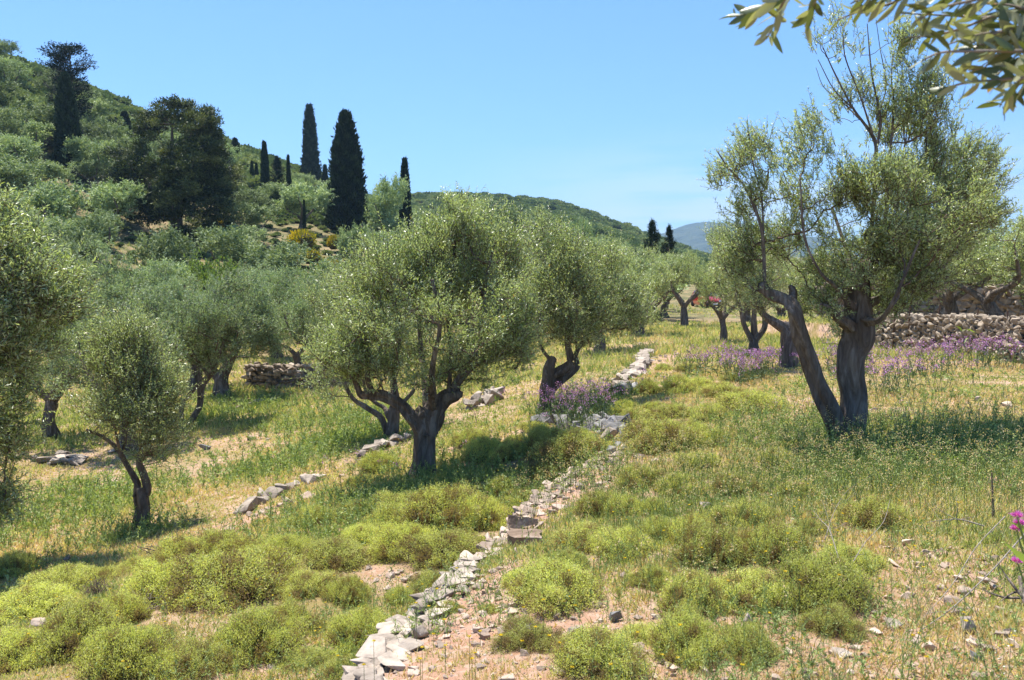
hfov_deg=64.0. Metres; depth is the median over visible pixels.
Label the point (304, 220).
cypress tree
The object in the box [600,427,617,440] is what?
boulder
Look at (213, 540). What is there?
cushion shrub
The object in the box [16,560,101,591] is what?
cushion shrub
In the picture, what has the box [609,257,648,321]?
olive tree
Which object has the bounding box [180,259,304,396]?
olive tree
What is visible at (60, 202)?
olive tree
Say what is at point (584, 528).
cushion shrub
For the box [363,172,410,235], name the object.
hillside tree
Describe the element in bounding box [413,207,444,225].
olive tree
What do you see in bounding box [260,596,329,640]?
cushion shrub
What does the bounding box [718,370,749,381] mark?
cushion shrub
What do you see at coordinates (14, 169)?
olive tree
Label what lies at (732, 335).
distant meadow
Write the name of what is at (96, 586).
dead shrub
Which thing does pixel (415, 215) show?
olive tree
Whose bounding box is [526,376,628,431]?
purple wildflowers
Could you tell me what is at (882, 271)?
olive tree
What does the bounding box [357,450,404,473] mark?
cushion shrub
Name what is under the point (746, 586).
cushion shrub
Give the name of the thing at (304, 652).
cushion shrub
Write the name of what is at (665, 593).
cushion shrub
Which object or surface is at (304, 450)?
shade weeds
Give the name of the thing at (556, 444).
cushion shrub
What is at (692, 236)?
mountain
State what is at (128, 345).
olive tree
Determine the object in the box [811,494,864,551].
dead twig
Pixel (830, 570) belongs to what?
cushion shrub
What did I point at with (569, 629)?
boulder
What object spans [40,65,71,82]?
olive tree
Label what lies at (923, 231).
olive tree
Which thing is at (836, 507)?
dead twig
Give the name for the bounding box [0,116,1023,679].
ground
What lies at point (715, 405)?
cushion shrub
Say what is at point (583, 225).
hillside tree
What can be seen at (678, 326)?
dry thistle stalks
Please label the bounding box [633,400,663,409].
cushion shrub
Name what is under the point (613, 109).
sky
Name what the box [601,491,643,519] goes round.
cushion shrub
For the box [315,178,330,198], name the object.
olive tree
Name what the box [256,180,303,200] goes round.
hillside tree
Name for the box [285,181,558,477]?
olive tree
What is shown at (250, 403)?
stone edge
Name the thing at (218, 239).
olive tree
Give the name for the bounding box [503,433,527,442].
cushion shrub
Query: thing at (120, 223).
olive tree
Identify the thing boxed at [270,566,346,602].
cushion shrub
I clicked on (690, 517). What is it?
cushion shrub
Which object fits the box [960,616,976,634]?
boulder
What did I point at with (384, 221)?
olive tree
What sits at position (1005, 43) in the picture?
olive bough
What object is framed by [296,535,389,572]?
cushion shrub
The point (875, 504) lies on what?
cushion shrub
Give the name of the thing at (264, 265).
olive tree
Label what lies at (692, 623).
cushion shrub
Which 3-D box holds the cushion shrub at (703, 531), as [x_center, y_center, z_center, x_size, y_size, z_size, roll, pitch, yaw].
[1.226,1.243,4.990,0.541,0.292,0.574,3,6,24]
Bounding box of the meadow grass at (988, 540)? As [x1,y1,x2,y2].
[0,318,1023,679]
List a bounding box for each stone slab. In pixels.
[507,528,542,546]
[508,515,537,528]
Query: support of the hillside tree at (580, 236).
on the ground at (814, 330)
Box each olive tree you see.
[0,39,23,59]
[0,55,34,80]
[0,57,27,86]
[0,79,28,108]
[0,102,31,128]
[0,130,24,174]
[0,151,46,209]
[0,178,117,530]
[2,175,92,224]
[2,307,110,438]
[9,205,81,243]
[14,118,55,142]
[23,94,54,111]
[32,70,82,91]
[36,223,98,333]
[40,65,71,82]
[41,284,194,451]
[43,115,110,145]
[47,225,109,266]
[49,294,219,529]
[59,208,120,265]
[60,133,117,185]
[75,93,114,119]
[76,256,107,289]
[77,234,203,320]
[77,249,134,322]
[78,90,107,104]
[82,208,130,238]
[83,131,126,178]
[84,177,146,233]
[106,134,129,144]
[121,261,269,422]
[126,221,201,278]
[127,135,160,154]
[128,146,158,189]
[131,257,197,292]
[132,265,234,386]
[136,128,181,156]
[166,122,194,135]
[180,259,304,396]
[191,222,266,269]
[222,222,270,242]
[223,142,243,166]
[228,234,259,255]
[230,188,278,223]
[231,174,248,191]
[232,257,300,300]
[236,260,324,358]
[239,235,315,282]
[261,184,284,200]
[270,298,323,369]
[274,268,352,356]
[282,171,315,185]
[284,177,307,188]
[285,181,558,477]
[290,253,351,314]
[296,255,439,436]
[312,273,356,314]
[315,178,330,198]
[316,201,327,215]
[346,233,419,352]
[364,227,399,249]
[365,213,405,235]
[388,210,424,228]
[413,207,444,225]
[423,241,516,349]
[481,219,537,300]
[497,195,670,411]
[566,262,658,352]
[585,234,606,249]
[591,237,660,278]
[609,243,684,335]
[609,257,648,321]
[628,244,642,257]
[640,256,695,310]
[646,247,715,325]
[651,249,689,317]
[686,258,750,340]
[694,219,793,352]
[697,0,1023,443]
[703,211,804,367]
[706,255,796,321]
[748,262,826,316]
[786,257,836,297]
[847,236,976,283]
[890,223,1015,314]
[934,212,1023,315]
[936,239,1014,291]
[981,206,1023,293]
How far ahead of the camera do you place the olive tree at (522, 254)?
36.06 m
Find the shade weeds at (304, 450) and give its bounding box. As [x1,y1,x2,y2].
[0,374,1023,556]
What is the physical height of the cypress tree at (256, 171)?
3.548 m
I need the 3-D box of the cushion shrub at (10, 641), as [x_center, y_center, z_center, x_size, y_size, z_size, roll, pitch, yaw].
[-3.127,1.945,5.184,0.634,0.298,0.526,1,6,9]
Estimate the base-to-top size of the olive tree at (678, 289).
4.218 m
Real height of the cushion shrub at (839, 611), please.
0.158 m
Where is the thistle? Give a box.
[1005,510,1023,582]
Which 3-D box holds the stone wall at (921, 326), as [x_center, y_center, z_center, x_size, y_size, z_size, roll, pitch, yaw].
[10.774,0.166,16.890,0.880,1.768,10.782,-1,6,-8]
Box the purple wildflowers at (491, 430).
[319,369,903,476]
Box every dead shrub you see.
[73,575,112,596]
[91,577,171,618]
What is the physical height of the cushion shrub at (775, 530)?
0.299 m
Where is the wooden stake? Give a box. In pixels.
[991,472,994,516]
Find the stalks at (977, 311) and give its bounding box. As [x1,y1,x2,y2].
[892,303,1019,357]
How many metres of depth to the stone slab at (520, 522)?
6.59 m
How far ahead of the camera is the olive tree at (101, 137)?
84.99 m
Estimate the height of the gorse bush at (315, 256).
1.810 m
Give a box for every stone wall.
[240,362,353,389]
[356,433,411,459]
[608,348,657,394]
[814,281,1023,317]
[874,312,1023,363]
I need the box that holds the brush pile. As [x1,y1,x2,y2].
[137,533,198,560]
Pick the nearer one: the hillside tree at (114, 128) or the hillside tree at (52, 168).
the hillside tree at (52, 168)
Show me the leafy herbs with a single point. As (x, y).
(773, 615)
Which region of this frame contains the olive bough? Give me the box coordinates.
[720,0,1023,120]
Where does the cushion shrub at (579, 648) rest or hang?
on the ground at (814, 330)
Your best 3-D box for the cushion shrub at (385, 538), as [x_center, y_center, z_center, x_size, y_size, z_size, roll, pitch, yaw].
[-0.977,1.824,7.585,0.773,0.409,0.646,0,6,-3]
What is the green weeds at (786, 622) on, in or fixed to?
on the ground at (814, 330)
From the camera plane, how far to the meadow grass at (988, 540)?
7.89 m
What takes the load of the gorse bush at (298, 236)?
on the ground at (814, 330)
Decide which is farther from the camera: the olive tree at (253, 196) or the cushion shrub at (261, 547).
the olive tree at (253, 196)
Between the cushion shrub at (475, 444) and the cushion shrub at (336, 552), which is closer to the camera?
the cushion shrub at (336, 552)
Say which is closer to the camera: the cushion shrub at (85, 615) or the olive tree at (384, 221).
the cushion shrub at (85, 615)
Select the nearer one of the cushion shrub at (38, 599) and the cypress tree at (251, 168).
the cushion shrub at (38, 599)
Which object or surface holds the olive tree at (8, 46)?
on the ground at (814, 330)
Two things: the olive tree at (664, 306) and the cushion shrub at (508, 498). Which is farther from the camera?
the olive tree at (664, 306)
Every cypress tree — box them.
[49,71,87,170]
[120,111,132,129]
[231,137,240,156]
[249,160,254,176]
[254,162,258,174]
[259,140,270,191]
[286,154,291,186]
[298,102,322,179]
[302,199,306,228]
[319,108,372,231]
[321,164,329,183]
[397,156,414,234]
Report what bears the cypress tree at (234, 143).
on the ground at (814, 330)
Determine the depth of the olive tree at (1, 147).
70.15 m
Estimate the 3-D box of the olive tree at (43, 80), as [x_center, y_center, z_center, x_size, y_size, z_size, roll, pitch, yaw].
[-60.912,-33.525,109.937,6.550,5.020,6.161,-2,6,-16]
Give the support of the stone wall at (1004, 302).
on the ground at (814, 330)
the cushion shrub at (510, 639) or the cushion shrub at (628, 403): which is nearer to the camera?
the cushion shrub at (510, 639)
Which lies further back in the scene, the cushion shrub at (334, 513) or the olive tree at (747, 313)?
the olive tree at (747, 313)
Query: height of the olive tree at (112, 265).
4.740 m
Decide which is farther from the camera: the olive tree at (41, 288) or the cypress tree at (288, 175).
the cypress tree at (288, 175)
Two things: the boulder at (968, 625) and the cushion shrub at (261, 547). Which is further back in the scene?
the cushion shrub at (261, 547)
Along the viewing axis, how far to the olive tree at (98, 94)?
107.76 m
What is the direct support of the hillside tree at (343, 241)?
on the ground at (814, 330)
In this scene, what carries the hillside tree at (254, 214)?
on the ground at (814, 330)
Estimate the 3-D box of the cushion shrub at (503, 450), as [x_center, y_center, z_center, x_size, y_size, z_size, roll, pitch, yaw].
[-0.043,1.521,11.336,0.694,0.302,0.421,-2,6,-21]
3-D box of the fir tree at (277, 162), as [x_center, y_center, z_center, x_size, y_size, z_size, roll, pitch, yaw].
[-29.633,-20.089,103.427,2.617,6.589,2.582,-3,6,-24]
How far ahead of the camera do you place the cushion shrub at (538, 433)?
11.10 m
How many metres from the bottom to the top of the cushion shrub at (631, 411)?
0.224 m
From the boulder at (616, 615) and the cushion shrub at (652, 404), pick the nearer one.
the boulder at (616, 615)
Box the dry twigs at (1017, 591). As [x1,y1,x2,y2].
[977,564,1023,605]
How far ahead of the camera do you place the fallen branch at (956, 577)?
4.52 m
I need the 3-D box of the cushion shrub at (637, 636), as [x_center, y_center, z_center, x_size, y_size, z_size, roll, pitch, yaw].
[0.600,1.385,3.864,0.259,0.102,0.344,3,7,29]
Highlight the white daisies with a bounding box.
[965,632,1021,679]
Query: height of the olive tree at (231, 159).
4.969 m
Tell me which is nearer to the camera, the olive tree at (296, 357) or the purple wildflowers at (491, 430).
the purple wildflowers at (491, 430)
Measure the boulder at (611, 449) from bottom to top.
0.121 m
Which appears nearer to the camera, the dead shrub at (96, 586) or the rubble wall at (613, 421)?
the dead shrub at (96, 586)
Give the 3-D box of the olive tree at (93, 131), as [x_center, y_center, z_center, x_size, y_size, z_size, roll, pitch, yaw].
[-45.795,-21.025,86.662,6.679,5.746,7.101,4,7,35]
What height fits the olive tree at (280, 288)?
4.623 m
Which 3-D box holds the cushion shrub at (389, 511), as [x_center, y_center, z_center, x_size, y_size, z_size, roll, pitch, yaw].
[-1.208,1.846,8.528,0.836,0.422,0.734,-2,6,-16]
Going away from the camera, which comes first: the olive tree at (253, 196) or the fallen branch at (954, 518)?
the fallen branch at (954, 518)
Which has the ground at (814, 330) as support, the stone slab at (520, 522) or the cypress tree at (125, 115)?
the cypress tree at (125, 115)
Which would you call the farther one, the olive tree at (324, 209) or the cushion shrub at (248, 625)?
the olive tree at (324, 209)
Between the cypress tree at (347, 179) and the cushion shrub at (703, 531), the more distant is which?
the cypress tree at (347, 179)
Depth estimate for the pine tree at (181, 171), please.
71.26 m
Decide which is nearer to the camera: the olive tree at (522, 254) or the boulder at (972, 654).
the boulder at (972, 654)
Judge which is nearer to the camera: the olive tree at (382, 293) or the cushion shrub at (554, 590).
the cushion shrub at (554, 590)
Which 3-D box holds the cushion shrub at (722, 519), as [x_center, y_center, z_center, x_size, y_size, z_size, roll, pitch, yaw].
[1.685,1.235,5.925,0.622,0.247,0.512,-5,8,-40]
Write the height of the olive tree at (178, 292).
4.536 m
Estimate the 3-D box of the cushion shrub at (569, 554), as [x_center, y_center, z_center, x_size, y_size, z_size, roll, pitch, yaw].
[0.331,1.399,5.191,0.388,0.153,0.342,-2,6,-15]
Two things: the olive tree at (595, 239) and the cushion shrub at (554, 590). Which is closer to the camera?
the cushion shrub at (554, 590)
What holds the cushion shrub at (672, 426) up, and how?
on the ground at (814, 330)
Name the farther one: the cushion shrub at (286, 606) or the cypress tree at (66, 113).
the cypress tree at (66, 113)
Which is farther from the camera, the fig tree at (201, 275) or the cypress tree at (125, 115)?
the cypress tree at (125, 115)
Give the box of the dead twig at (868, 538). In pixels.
[852,501,889,561]
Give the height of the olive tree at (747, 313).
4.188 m
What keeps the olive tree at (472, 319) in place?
on the ground at (814, 330)
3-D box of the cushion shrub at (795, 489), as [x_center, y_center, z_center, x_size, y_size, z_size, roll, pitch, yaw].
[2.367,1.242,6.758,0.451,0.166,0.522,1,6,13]
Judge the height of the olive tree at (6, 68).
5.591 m
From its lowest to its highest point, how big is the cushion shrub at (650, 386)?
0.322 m
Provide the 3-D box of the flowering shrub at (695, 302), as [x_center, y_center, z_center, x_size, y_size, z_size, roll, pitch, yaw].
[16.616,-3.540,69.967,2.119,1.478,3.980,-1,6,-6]
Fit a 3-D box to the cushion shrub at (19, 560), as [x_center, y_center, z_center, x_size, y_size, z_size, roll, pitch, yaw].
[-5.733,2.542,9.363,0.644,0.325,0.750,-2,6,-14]
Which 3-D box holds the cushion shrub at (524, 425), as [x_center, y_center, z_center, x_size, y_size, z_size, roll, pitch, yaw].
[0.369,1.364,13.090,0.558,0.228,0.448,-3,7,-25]
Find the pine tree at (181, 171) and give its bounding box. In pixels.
[97,93,247,243]
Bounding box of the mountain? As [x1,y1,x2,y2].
[659,222,998,257]
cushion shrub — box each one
[0,548,42,579]
[0,579,82,626]
[0,622,68,676]
[15,595,126,671]
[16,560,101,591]
[67,615,186,679]
[80,564,130,585]
[97,590,155,625]
[112,551,211,610]
[115,556,145,570]
[121,623,184,654]
[138,531,210,569]
[151,541,312,617]
[156,635,255,679]
[178,526,259,559]
[204,598,314,673]
[234,542,303,588]
[256,532,314,558]
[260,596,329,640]
[269,644,334,675]
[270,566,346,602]
[279,503,334,527]
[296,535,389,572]
[313,650,358,679]
[317,573,372,608]
[320,602,389,656]
[328,498,373,522]
[338,519,379,545]
[341,473,376,488]
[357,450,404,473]
[360,497,432,528]
[364,519,441,563]
[369,486,419,510]
[383,583,414,606]
[386,526,485,572]
[391,478,484,534]
[405,568,445,593]
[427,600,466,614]
[446,427,489,447]
[455,491,512,531]
[459,434,516,465]
[476,474,518,497]
[477,603,506,615]
[485,612,569,655]
[487,439,526,462]
[495,494,524,514]
[497,488,531,500]
[499,554,606,621]
[500,567,524,588]
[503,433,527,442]
[518,420,550,432]
[520,423,571,452]
[525,426,606,463]
[525,459,572,483]
[535,547,592,570]
[544,620,659,679]
[546,519,615,555]
[563,425,591,434]
[570,489,614,518]
[580,523,666,563]
[582,439,614,456]
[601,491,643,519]
[610,398,639,414]
[612,462,667,490]
[616,413,706,456]
[616,620,655,647]
[619,406,649,419]
[623,561,673,592]
[633,378,662,393]
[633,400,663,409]
[636,401,696,419]
[638,495,674,516]
[638,514,672,545]
[642,598,729,675]
[650,468,710,497]
[651,564,738,616]
[654,363,672,370]
[660,372,698,394]
[663,511,716,549]
[665,518,752,571]
[669,449,723,470]
[674,362,699,371]
[676,418,729,448]
[687,401,732,421]
[690,377,716,387]
[695,380,745,397]
[703,496,783,530]
[710,471,766,496]
[710,564,796,617]
[712,384,793,414]
[714,619,783,673]
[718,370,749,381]
[735,517,817,570]
[754,445,797,469]
[759,545,882,615]
[772,478,820,498]
[787,517,834,536]
[792,599,870,644]
[812,537,891,576]
[835,492,915,531]
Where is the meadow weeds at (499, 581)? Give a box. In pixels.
[0,338,647,679]
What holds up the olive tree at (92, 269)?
on the ground at (814, 330)
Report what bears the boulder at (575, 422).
on the ground at (814, 330)
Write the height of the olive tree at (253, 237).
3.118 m
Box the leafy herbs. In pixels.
[555,365,1023,679]
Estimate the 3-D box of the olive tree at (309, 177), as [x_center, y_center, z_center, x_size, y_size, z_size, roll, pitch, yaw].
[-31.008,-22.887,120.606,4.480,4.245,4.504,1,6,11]
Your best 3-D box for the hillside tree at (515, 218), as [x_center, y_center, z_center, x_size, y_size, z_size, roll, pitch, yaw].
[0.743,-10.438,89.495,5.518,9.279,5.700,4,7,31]
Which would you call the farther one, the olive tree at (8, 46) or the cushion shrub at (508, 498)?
the olive tree at (8, 46)
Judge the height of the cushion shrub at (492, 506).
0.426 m
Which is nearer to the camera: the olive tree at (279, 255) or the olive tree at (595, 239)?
the olive tree at (279, 255)
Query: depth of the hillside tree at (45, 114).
82.31 m
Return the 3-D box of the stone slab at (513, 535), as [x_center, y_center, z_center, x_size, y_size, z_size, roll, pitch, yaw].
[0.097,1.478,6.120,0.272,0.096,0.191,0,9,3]
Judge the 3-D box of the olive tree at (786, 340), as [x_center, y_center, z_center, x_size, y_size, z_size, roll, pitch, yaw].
[5.304,-0.950,17.682,2.231,3.711,1.856,-1,6,-12]
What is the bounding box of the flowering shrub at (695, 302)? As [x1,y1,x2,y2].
[690,290,720,307]
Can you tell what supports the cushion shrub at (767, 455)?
on the ground at (814, 330)
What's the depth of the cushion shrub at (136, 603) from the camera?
6.07 m
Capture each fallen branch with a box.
[916,534,1023,633]
[917,491,984,526]
[920,516,1005,621]
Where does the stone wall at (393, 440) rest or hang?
on the ground at (814, 330)
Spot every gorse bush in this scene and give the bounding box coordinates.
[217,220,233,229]
[284,247,324,264]
[286,228,316,247]
[326,234,339,249]
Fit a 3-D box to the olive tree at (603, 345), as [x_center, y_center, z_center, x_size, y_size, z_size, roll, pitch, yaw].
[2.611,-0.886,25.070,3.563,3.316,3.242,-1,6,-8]
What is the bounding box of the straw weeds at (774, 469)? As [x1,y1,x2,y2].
[439,354,1023,678]
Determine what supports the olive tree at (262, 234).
on the ground at (814, 330)
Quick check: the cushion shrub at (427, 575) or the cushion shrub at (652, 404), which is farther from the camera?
the cushion shrub at (652, 404)
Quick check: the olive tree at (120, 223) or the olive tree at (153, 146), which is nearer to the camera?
the olive tree at (120, 223)
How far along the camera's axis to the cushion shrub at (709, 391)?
13.94 m
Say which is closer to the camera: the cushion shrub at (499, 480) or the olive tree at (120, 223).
the cushion shrub at (499, 480)
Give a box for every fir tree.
[34,40,97,121]
[268,155,285,184]
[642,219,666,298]
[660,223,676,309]
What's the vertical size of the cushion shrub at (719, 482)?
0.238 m
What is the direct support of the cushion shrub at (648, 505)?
on the ground at (814, 330)
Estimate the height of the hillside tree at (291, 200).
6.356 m
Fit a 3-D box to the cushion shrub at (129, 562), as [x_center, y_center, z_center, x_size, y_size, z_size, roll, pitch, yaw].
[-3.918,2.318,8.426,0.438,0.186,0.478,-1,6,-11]
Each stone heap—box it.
[30,450,88,465]
[463,386,504,410]
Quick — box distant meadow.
[0,242,1009,454]
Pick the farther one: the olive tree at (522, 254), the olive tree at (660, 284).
the olive tree at (522, 254)
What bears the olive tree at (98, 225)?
on the ground at (814, 330)
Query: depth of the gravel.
4.24 m
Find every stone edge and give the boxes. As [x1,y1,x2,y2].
[233,474,326,514]
[235,397,273,407]
[341,556,483,679]
[459,444,624,561]
[607,382,637,391]
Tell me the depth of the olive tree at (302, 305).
26.70 m
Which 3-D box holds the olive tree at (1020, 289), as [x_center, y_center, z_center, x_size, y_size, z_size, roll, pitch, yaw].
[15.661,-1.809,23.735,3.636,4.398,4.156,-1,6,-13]
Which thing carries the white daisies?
on the ground at (814, 330)
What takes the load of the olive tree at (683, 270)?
on the ground at (814, 330)
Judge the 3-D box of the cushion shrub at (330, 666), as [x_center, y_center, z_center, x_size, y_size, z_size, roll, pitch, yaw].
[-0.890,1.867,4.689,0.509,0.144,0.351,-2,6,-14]
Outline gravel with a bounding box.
[25,341,1023,679]
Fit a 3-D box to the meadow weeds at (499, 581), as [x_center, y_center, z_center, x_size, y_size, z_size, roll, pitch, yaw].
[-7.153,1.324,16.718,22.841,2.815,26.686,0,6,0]
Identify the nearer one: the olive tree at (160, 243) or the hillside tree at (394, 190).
the olive tree at (160, 243)
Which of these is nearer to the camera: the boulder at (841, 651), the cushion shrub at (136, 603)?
the boulder at (841, 651)
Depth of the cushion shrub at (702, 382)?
15.53 m
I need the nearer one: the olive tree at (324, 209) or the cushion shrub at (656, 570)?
the cushion shrub at (656, 570)
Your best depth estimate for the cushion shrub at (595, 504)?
6.80 m
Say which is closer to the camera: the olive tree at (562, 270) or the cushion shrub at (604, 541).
the cushion shrub at (604, 541)
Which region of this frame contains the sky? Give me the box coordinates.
[0,0,1023,240]
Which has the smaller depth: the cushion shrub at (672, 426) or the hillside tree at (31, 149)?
the cushion shrub at (672, 426)
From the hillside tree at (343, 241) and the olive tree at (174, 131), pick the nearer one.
the hillside tree at (343, 241)
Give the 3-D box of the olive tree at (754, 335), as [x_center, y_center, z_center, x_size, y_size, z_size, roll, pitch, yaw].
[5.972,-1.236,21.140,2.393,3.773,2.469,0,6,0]
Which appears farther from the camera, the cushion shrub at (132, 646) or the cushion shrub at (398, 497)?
the cushion shrub at (398, 497)
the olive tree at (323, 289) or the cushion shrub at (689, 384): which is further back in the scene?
the olive tree at (323, 289)
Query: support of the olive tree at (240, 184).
on the ground at (814, 330)
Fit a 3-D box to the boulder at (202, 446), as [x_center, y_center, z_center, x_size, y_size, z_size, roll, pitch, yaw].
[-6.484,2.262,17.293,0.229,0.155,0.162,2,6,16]
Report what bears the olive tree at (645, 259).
on the ground at (814, 330)
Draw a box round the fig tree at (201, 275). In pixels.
[180,247,247,299]
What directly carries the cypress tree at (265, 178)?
on the ground at (814, 330)
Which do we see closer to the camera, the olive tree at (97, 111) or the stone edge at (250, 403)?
the stone edge at (250, 403)
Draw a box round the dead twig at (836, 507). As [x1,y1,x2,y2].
[824,474,872,539]
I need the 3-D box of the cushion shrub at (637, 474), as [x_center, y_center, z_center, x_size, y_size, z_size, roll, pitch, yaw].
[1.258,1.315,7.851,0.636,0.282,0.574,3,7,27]
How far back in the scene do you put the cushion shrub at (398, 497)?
9.52 m
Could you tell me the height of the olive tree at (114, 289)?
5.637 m
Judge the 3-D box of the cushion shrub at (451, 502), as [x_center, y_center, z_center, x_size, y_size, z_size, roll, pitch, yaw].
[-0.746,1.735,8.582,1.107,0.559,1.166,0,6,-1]
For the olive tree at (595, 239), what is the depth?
118.66 m
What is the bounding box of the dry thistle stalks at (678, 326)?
[613,313,734,343]
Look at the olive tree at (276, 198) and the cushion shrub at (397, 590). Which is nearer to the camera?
the cushion shrub at (397, 590)
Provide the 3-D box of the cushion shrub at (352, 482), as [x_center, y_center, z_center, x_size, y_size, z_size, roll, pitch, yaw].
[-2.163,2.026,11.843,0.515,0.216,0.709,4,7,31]
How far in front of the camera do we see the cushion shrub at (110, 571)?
8.02 m
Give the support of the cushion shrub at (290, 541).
on the ground at (814, 330)
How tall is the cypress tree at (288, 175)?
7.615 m
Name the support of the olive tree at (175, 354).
on the ground at (814, 330)
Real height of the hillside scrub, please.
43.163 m
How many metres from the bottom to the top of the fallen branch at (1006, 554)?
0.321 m
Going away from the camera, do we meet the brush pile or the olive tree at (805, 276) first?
the brush pile
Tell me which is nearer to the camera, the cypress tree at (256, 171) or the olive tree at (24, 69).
the olive tree at (24, 69)
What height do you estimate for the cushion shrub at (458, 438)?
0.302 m
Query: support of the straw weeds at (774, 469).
on the ground at (814, 330)
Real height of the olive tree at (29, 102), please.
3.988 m
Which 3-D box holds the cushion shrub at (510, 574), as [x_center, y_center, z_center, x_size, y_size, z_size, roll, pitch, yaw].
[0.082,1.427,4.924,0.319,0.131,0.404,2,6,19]
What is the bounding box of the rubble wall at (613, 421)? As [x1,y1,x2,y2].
[530,405,631,434]
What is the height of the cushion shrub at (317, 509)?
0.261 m
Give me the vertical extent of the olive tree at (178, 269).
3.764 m
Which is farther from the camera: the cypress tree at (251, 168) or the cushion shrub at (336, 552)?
the cypress tree at (251, 168)
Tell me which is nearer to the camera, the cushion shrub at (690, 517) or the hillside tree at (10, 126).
the cushion shrub at (690, 517)
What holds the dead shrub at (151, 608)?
on the ground at (814, 330)
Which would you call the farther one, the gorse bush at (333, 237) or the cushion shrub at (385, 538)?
the gorse bush at (333, 237)
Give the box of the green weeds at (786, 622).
[512,378,1023,679]
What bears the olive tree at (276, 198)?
on the ground at (814, 330)
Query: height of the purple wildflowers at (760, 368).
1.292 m
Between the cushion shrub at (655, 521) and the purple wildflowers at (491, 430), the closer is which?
the cushion shrub at (655, 521)
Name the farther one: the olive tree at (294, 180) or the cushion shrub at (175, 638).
the olive tree at (294, 180)
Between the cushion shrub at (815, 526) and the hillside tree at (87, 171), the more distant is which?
the hillside tree at (87, 171)
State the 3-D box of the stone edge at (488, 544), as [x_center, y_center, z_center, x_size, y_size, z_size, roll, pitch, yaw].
[0.444,1.550,8.084,0.726,0.534,4.993,2,6,20]
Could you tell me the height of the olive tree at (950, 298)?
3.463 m
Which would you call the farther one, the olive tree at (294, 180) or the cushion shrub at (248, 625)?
the olive tree at (294, 180)
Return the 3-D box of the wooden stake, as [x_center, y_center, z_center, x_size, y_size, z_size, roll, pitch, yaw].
[3.281,1.065,5.584,0.043,0.328,0.019,2,6,18]
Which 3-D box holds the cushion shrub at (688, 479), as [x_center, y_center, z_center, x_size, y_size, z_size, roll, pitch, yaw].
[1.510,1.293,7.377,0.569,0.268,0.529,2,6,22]
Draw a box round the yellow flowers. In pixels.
[3,390,1016,679]
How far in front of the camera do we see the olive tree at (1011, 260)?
19.91 m
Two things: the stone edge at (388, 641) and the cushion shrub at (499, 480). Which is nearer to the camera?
the stone edge at (388, 641)
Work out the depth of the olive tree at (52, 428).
19.12 m
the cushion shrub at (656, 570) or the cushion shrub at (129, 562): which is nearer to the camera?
the cushion shrub at (656, 570)
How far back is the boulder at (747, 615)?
3.91 m
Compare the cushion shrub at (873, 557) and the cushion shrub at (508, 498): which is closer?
the cushion shrub at (873, 557)
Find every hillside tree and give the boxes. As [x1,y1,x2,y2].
[0,117,27,138]
[0,133,47,166]
[0,174,28,206]
[6,100,87,153]
[26,157,77,196]
[71,155,111,187]
[79,112,130,142]
[218,198,282,239]
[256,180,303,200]
[272,178,336,229]
[334,221,372,261]
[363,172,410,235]
[492,202,542,248]
[563,213,595,252]
[572,226,589,252]
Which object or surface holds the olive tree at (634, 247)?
on the ground at (814, 330)
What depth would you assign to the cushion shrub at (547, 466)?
10.27 m
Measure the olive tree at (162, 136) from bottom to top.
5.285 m
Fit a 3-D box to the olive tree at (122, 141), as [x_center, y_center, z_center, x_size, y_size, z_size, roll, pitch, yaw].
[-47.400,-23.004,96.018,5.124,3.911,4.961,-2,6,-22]
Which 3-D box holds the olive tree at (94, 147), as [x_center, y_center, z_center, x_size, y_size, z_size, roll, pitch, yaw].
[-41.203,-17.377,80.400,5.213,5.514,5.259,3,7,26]
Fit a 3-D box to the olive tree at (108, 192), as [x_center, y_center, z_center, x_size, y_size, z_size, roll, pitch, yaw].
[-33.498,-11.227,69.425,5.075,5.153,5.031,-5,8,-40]
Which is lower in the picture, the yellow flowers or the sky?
the yellow flowers
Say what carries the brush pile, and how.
on the ground at (814, 330)
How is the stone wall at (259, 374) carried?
on the ground at (814, 330)
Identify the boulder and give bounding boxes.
[199,444,211,449]
[412,625,428,638]
[457,585,470,594]
[567,627,579,635]
[572,421,580,427]
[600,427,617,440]
[606,445,615,454]
[609,611,622,621]
[742,613,751,624]
[829,646,851,658]
[884,617,902,630]
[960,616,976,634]
[970,650,982,661]
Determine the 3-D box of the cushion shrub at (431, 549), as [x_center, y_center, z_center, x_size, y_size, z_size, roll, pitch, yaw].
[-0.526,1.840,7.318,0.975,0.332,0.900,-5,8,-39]
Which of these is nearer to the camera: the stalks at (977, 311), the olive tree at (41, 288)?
the olive tree at (41, 288)
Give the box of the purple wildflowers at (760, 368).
[672,332,1023,394]
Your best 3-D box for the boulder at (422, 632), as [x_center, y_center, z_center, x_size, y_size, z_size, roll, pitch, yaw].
[-0.469,1.501,4.205,0.084,0.070,0.067,0,6,-3]
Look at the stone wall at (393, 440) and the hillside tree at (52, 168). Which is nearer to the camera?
the stone wall at (393, 440)
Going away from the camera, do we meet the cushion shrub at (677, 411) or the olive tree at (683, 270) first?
the cushion shrub at (677, 411)
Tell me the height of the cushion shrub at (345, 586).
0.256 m
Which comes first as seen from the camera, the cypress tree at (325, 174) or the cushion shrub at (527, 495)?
the cushion shrub at (527, 495)
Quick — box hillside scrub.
[0,53,713,327]

